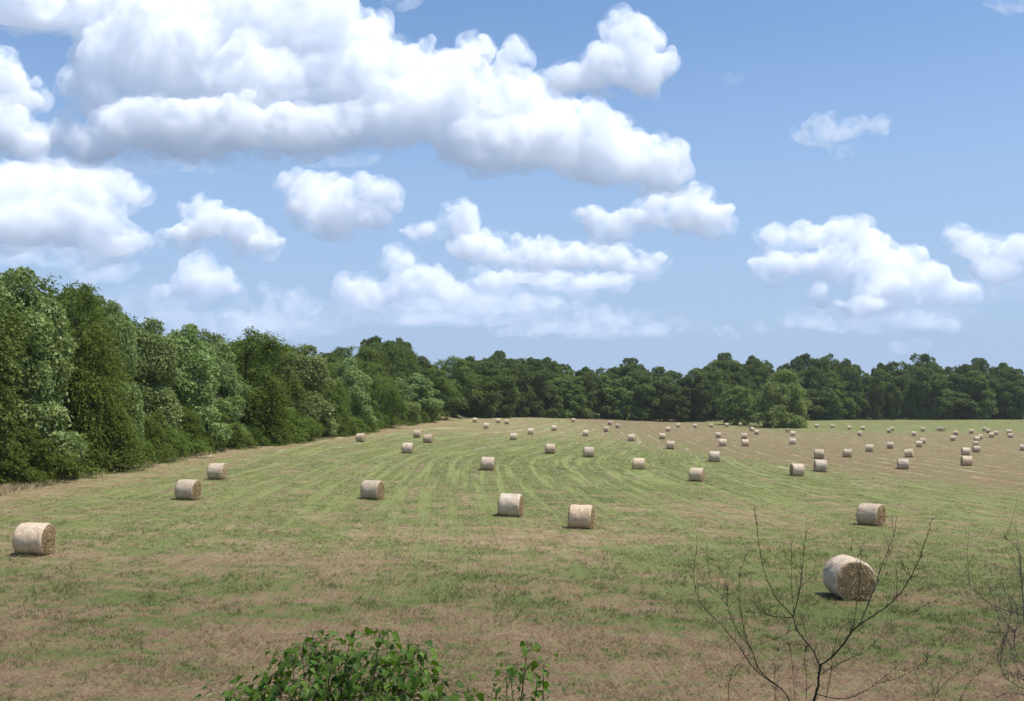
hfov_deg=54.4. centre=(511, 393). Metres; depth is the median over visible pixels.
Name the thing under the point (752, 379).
tree
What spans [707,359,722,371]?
tree
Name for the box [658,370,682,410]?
tree
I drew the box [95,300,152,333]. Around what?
tree
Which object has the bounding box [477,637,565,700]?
sapling
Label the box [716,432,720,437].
hay bale
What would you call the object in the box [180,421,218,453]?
bush
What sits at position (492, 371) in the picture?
tree
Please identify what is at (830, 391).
tree
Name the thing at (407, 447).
hay bale
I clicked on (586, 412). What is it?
tree
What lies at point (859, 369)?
tree
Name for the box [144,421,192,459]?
bush
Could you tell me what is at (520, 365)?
tree
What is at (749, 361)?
tree
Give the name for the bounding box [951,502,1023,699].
bare bush
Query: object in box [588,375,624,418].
tree
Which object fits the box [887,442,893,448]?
hay bale
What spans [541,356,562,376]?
tree
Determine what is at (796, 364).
tree
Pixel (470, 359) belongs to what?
tree
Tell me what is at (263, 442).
bush
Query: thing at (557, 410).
tree
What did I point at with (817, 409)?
tree
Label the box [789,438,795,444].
hay bale
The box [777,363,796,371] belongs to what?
tree
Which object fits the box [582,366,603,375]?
tree
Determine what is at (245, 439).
bush
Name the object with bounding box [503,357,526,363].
tree
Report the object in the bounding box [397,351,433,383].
tree
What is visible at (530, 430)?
hay bale
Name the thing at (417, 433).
hay bale
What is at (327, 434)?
bush
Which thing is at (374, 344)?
tree
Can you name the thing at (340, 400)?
tree
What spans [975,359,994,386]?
tree
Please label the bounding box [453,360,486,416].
tree
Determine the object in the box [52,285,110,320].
tree
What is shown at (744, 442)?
hay bale
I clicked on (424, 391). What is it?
tree
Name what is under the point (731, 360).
tree
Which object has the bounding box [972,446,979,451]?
hay bale
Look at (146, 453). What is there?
bush
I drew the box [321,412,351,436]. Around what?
bush
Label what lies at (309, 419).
bush
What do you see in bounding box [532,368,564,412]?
tree
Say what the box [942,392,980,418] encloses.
tree
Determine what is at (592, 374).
tree
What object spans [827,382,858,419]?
tree
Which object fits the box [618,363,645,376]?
tree
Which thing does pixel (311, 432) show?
bush
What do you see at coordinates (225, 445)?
bush
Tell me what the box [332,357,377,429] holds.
tree
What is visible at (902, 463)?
hay bale
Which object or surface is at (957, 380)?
tree
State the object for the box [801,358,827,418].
tree
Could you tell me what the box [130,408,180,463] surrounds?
bush
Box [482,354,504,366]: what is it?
tree
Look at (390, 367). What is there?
tree
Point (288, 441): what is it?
bush
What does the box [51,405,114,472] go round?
bush
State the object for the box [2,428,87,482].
bush
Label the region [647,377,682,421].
tree
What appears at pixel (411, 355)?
tree
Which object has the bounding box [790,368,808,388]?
tree
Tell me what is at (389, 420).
bush
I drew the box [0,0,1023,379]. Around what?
sky
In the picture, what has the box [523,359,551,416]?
tree
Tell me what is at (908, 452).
hay bale
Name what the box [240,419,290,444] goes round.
bush
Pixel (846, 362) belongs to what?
tree
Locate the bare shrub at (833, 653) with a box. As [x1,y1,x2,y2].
[685,505,970,700]
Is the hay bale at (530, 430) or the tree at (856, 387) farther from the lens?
the tree at (856, 387)
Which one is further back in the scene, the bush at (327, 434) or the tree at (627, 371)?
the tree at (627, 371)
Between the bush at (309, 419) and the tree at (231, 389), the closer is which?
the tree at (231, 389)
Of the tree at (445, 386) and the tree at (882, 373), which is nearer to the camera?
the tree at (445, 386)
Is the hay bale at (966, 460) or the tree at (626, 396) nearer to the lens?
the hay bale at (966, 460)
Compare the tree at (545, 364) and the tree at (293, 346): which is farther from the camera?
the tree at (545, 364)
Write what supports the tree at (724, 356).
on the field
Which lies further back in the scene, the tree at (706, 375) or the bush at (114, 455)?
the tree at (706, 375)
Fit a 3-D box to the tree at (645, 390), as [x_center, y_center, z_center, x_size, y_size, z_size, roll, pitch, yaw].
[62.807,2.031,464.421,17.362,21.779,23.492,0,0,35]
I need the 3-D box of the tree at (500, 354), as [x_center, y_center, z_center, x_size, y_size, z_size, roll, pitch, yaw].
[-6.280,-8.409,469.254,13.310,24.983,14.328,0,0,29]
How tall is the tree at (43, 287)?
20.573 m
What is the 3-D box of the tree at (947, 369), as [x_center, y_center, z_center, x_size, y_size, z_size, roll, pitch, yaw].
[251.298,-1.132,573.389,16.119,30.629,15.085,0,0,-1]
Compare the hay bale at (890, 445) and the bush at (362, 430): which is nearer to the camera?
the bush at (362, 430)
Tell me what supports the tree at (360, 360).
on the field
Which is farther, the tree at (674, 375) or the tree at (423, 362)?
the tree at (674, 375)
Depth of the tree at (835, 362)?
604.89 m
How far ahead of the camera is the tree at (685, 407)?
467.21 m
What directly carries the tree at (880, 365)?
on the field
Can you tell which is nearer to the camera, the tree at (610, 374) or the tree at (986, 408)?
the tree at (610, 374)
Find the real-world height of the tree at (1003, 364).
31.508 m
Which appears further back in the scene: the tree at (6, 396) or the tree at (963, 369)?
the tree at (963, 369)
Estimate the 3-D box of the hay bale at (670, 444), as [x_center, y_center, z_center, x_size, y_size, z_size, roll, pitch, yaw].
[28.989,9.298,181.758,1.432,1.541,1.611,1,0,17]
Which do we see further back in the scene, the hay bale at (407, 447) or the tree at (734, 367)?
the tree at (734, 367)
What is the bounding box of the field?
[0,395,1023,700]
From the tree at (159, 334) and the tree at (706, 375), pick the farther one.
the tree at (706, 375)
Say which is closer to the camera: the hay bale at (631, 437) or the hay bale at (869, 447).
the hay bale at (869, 447)
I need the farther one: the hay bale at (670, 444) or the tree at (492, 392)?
the tree at (492, 392)
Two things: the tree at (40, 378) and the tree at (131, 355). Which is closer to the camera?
the tree at (40, 378)
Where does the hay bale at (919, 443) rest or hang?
on the field
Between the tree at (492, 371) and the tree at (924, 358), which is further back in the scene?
the tree at (924, 358)
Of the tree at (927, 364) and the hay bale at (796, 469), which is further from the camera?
the tree at (927, 364)
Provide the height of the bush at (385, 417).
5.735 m
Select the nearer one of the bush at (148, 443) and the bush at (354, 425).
the bush at (148, 443)
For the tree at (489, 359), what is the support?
on the field
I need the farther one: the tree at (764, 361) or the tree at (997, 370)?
the tree at (764, 361)
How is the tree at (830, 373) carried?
on the field
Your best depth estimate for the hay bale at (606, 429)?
277.06 m
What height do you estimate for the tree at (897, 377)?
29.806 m
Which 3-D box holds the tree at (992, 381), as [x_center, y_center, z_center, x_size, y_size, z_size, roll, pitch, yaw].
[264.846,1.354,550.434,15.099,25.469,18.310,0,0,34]
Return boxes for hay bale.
[11,522,57,554]
[173,479,201,499]
[207,463,226,479]
[356,433,366,441]
[360,480,384,499]
[401,443,413,452]
[413,430,421,437]
[423,434,433,442]
[480,457,495,469]
[483,423,488,428]
[497,493,524,516]
[510,433,516,439]
[528,428,533,433]
[545,444,555,453]
[551,425,556,430]
[567,504,594,528]
[583,430,588,435]
[583,447,594,456]
[603,426,609,431]
[628,434,634,440]
[632,458,645,469]
[659,433,664,438]
[666,441,674,448]
[688,467,705,481]
[708,451,720,461]
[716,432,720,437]
[719,439,725,445]
[741,433,746,438]
[741,439,748,445]
[788,463,804,475]
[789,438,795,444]
[814,449,824,458]
[814,460,827,471]
[822,554,876,601]
[842,449,851,456]
[855,503,887,525]
[865,444,873,451]
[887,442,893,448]
[897,459,909,468]
[904,449,913,456]
[916,441,922,446]
[950,436,955,440]
[960,456,972,465]
[961,447,969,454]
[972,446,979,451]
[973,441,978,445]
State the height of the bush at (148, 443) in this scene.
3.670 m
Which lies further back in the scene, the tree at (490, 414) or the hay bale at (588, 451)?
the tree at (490, 414)
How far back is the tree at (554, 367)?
458.02 m
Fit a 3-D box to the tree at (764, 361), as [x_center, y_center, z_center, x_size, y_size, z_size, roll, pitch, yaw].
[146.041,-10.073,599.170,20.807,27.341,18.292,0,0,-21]
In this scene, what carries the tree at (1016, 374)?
on the field
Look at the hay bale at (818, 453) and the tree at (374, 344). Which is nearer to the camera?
the hay bale at (818, 453)
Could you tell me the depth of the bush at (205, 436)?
130.71 m
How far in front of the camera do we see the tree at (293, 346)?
191.40 m
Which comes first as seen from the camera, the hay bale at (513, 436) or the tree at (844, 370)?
the hay bale at (513, 436)
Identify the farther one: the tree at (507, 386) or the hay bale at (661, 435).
the tree at (507, 386)
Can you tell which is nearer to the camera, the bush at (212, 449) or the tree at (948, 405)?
the bush at (212, 449)
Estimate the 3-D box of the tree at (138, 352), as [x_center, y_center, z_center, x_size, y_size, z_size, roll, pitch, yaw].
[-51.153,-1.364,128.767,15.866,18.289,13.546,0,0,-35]
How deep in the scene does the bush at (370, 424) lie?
211.92 m
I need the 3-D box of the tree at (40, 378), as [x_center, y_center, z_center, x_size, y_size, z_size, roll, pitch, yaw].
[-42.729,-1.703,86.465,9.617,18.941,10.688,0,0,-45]
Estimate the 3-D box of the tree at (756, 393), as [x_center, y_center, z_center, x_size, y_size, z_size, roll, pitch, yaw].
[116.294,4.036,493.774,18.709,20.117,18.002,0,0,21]
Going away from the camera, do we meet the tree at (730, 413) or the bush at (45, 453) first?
the bush at (45, 453)
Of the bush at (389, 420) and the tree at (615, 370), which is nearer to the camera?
the bush at (389, 420)
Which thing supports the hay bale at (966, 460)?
on the field
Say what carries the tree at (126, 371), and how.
on the field
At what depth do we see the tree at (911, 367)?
571.59 m
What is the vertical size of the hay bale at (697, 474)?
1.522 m
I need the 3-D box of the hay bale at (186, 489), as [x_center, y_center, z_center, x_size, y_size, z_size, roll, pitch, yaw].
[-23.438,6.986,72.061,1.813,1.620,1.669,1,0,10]
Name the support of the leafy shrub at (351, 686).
on the field
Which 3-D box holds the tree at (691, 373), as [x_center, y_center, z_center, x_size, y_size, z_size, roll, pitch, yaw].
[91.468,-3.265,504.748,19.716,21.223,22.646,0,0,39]
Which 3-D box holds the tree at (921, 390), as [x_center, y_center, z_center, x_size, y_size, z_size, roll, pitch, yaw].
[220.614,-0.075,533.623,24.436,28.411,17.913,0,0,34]
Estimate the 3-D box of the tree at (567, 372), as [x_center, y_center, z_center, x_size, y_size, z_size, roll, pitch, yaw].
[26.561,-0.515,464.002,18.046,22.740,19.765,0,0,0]
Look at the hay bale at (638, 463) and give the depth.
117.98 m
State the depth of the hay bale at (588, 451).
143.67 m
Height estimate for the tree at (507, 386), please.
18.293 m
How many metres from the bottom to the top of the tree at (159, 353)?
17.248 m
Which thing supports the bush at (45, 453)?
on the field
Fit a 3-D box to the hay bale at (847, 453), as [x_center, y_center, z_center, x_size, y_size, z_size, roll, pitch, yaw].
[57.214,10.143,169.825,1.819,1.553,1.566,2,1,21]
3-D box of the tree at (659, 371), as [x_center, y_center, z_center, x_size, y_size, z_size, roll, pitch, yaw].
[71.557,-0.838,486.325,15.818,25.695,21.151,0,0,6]
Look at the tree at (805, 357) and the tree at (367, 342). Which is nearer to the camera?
the tree at (367, 342)
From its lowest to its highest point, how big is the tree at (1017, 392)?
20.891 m
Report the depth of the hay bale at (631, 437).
215.00 m
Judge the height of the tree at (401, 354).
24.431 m
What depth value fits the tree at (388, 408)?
244.63 m
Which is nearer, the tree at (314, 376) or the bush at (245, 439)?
the bush at (245, 439)
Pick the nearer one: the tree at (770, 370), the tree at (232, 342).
the tree at (232, 342)
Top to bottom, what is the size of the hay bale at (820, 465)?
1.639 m
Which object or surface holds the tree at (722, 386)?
on the field
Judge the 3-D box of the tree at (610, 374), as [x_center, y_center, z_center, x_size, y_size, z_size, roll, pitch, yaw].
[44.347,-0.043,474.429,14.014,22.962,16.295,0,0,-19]
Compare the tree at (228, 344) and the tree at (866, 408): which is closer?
the tree at (228, 344)
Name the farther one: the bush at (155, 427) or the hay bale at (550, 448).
the hay bale at (550, 448)
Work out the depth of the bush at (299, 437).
162.66 m
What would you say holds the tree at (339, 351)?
on the field
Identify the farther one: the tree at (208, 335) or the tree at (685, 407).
the tree at (685, 407)
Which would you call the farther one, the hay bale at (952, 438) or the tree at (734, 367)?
the tree at (734, 367)
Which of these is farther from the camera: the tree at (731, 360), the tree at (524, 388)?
the tree at (731, 360)
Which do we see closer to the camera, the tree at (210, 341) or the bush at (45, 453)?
the bush at (45, 453)
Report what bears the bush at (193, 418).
on the field
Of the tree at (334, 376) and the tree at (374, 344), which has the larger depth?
the tree at (374, 344)
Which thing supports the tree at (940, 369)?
on the field
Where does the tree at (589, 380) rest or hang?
on the field
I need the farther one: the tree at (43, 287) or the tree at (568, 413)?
the tree at (568, 413)
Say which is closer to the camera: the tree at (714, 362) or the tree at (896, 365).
the tree at (714, 362)
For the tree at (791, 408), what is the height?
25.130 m
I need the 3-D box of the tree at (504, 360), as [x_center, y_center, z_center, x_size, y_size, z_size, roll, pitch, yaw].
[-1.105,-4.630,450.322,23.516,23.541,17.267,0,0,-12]
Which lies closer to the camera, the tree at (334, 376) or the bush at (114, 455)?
the bush at (114, 455)
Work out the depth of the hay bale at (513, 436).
197.41 m
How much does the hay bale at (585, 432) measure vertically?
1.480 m
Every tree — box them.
[0,266,88,476]
[0,268,89,430]
[0,295,41,482]
[47,280,151,470]
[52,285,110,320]
[55,294,147,413]
[70,316,154,404]
[89,300,145,450]
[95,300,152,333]
[112,313,167,414]
[125,316,183,450]
[129,324,199,411]
[154,323,233,446]
[190,336,216,345]
[191,328,233,343]
[201,338,251,445]
[212,343,257,422]
[214,326,302,445]
[228,340,258,354]
[230,339,281,411]
[257,350,317,432]
[279,344,328,413]
[281,343,339,436]
[314,352,344,367]
[319,363,354,432]
[327,361,338,403]
[328,356,374,403]
[331,345,366,356]
[331,346,351,357]
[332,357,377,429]
[343,355,379,399]
[353,345,393,405]
[354,335,382,356]
[358,361,411,425]
[363,350,399,409]
[370,341,382,348]
[373,339,413,389]
[382,377,420,421]
[391,343,414,381]
[395,337,411,348]
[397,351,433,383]
[401,346,422,401]
[407,373,443,421]
[416,355,433,385]
[419,367,467,419]
[432,355,486,416]
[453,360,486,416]
[460,365,487,415]
[460,375,500,417]
[463,355,488,374]
[471,376,499,417]
[476,361,502,406]
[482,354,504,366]
[482,357,508,376]
[490,373,520,417]
[492,350,505,363]
[495,367,521,417]
[499,358,516,363]
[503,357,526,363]
[504,362,534,416]
[511,360,535,415]
[514,379,533,416]
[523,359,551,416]
[526,357,557,371]
[531,381,565,417]
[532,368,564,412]
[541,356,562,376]
[543,377,584,418]
[546,360,560,383]
[552,374,598,418]
[558,363,570,373]
[560,369,575,398]
[570,370,603,418]
[577,372,602,413]
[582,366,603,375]
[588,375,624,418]
[595,367,622,378]
[597,370,617,414]
[598,376,648,419]
[614,357,648,371]
[616,365,648,418]
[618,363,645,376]
[628,375,664,420]
[642,371,660,416]
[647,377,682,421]
[651,366,672,417]
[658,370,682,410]
[670,375,702,417]
[672,395,692,421]
[682,367,699,395]
[687,372,718,416]
[692,374,714,420]
[693,365,714,380]
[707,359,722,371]
[708,370,733,418]
[710,385,762,425]
[711,360,735,388]
[711,380,746,415]
[712,352,740,366]
[723,359,734,367]
[729,362,756,406]
[730,372,753,407]
[739,367,754,382]
[741,355,773,368]
[741,359,756,367]
[744,359,771,401]
[744,382,758,419]
[749,367,811,427]
[750,375,768,419]
[766,367,789,382]
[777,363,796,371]
[789,358,810,387]
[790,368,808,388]
[795,353,818,370]
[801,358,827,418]
[803,388,829,419]
[817,357,845,418]
[818,378,847,419]
[821,353,839,369]
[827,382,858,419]
[828,358,855,402]
[834,366,863,418]
[843,370,863,419]
[851,364,867,415]
[859,373,876,418]
[865,369,894,418]
[868,377,885,419]
[869,362,887,413]
[880,382,903,419]
[884,366,912,418]
[885,361,907,416]
[896,383,925,419]
[902,367,948,419]
[904,353,941,369]
[904,363,916,376]
[908,366,930,417]
[918,372,956,419]
[923,361,938,417]
[926,364,952,418]
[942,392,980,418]
[945,366,959,377]
[945,370,968,411]
[950,363,979,417]
[957,370,998,419]
[965,357,992,373]
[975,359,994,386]
[975,393,1007,418]
[985,374,1001,412]
[987,381,1023,419]
[988,366,1011,415]
[992,362,1007,375]
[997,366,1021,381]
[1002,394,1023,418]
[1006,368,1023,412]
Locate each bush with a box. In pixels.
[0,420,59,483]
[0,449,55,485]
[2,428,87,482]
[28,434,108,479]
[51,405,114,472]
[52,405,152,472]
[83,415,162,466]
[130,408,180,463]
[136,437,168,463]
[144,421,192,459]
[145,430,212,456]
[167,403,211,456]
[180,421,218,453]
[190,418,220,450]
[207,406,261,449]
[208,417,237,450]
[220,433,251,447]
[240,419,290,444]
[240,422,273,445]
[249,410,296,443]
[265,405,312,443]
[286,420,316,440]
[291,414,324,439]
[305,419,332,437]
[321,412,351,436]
[333,409,358,435]
[349,418,371,433]
[350,403,378,431]
[371,410,387,429]
[373,407,389,427]
[382,411,397,426]
[391,412,416,424]
[415,411,432,422]
[434,408,449,420]
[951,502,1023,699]
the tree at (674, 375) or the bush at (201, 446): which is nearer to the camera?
the bush at (201, 446)
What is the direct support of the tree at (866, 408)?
on the field
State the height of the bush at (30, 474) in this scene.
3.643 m
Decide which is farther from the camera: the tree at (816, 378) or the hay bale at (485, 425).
the tree at (816, 378)
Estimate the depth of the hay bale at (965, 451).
197.75 m
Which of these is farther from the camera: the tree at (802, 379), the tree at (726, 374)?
the tree at (802, 379)
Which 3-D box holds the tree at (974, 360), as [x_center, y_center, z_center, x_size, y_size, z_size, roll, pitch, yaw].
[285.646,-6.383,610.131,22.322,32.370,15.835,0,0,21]
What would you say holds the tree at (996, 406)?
on the field
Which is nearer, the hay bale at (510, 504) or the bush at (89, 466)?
the hay bale at (510, 504)
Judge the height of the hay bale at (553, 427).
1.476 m
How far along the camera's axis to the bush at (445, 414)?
327.83 m
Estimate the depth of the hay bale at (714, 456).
141.23 m
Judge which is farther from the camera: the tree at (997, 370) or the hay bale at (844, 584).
the tree at (997, 370)
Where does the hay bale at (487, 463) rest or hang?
on the field
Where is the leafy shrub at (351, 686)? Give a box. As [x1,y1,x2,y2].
[192,627,483,700]
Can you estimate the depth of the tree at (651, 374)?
476.66 m
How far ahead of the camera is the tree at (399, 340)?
404.94 m
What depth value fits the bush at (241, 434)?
138.51 m
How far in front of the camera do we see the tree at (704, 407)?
469.63 m
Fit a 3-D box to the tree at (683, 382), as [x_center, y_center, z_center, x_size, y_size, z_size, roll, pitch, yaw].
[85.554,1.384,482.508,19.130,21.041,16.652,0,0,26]
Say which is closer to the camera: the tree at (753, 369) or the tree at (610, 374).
the tree at (610, 374)
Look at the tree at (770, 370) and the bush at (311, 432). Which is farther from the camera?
the tree at (770, 370)
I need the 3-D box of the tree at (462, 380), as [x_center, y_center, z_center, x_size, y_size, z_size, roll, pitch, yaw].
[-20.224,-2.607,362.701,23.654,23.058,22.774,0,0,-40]
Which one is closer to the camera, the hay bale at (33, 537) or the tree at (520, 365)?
the hay bale at (33, 537)
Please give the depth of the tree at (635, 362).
518.11 m
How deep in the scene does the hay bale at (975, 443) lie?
255.88 m
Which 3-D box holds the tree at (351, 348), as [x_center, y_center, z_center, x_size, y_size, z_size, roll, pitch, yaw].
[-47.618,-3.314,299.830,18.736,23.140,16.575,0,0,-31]
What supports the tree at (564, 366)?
on the field
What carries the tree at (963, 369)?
on the field
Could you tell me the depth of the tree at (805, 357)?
597.24 m
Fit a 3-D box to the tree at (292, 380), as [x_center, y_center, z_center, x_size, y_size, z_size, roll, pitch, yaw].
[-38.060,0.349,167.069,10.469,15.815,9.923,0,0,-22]
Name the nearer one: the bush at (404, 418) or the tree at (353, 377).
the tree at (353, 377)
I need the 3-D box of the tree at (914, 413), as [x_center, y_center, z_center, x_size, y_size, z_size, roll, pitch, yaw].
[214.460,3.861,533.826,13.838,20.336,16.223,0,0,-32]
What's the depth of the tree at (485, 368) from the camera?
388.12 m
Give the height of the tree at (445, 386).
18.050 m
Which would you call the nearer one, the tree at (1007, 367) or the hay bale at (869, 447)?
the hay bale at (869, 447)
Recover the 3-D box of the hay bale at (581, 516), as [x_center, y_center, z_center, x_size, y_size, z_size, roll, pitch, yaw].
[4.210,7.516,60.446,1.818,1.604,1.609,1,0,13]
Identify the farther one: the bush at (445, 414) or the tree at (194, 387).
the bush at (445, 414)
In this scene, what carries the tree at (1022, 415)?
on the field
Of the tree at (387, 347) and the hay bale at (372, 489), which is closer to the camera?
the hay bale at (372, 489)
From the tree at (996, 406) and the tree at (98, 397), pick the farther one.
the tree at (996, 406)
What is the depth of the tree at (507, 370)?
407.52 m
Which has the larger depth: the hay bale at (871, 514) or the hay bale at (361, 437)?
the hay bale at (361, 437)
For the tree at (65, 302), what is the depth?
112.69 m
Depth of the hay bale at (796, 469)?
115.06 m
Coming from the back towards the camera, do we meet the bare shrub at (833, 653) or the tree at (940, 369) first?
the tree at (940, 369)
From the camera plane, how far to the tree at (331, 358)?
228.94 m
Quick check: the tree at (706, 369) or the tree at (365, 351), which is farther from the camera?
the tree at (706, 369)
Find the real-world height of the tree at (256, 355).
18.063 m
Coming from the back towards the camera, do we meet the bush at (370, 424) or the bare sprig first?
the bush at (370, 424)
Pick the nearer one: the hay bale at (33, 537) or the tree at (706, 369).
the hay bale at (33, 537)
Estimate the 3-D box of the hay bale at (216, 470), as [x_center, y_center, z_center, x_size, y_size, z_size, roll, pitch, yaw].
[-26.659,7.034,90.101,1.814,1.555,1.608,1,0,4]
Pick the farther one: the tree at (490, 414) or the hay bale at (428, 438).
the tree at (490, 414)
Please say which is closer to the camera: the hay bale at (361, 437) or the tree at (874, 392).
the hay bale at (361, 437)
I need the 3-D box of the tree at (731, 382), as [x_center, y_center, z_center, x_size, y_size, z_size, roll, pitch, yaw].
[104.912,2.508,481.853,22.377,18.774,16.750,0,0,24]
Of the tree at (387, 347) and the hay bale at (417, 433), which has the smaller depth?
the hay bale at (417, 433)
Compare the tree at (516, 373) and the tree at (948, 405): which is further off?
the tree at (948, 405)
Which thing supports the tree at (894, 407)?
on the field
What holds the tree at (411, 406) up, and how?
on the field
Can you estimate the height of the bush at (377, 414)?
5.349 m
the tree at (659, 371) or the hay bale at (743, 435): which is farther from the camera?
the tree at (659, 371)
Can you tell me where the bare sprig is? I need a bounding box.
[931,657,991,700]
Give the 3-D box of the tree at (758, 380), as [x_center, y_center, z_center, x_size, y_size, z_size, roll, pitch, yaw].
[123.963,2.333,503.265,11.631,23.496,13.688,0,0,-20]
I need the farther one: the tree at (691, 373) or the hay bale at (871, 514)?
the tree at (691, 373)
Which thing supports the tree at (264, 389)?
on the field
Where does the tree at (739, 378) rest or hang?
on the field
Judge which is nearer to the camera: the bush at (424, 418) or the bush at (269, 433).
the bush at (269, 433)
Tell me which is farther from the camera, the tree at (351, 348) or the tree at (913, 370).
the tree at (913, 370)
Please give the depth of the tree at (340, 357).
234.72 m
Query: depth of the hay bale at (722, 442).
202.01 m
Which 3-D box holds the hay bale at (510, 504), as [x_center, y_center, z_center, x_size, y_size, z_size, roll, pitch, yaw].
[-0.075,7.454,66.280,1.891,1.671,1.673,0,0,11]

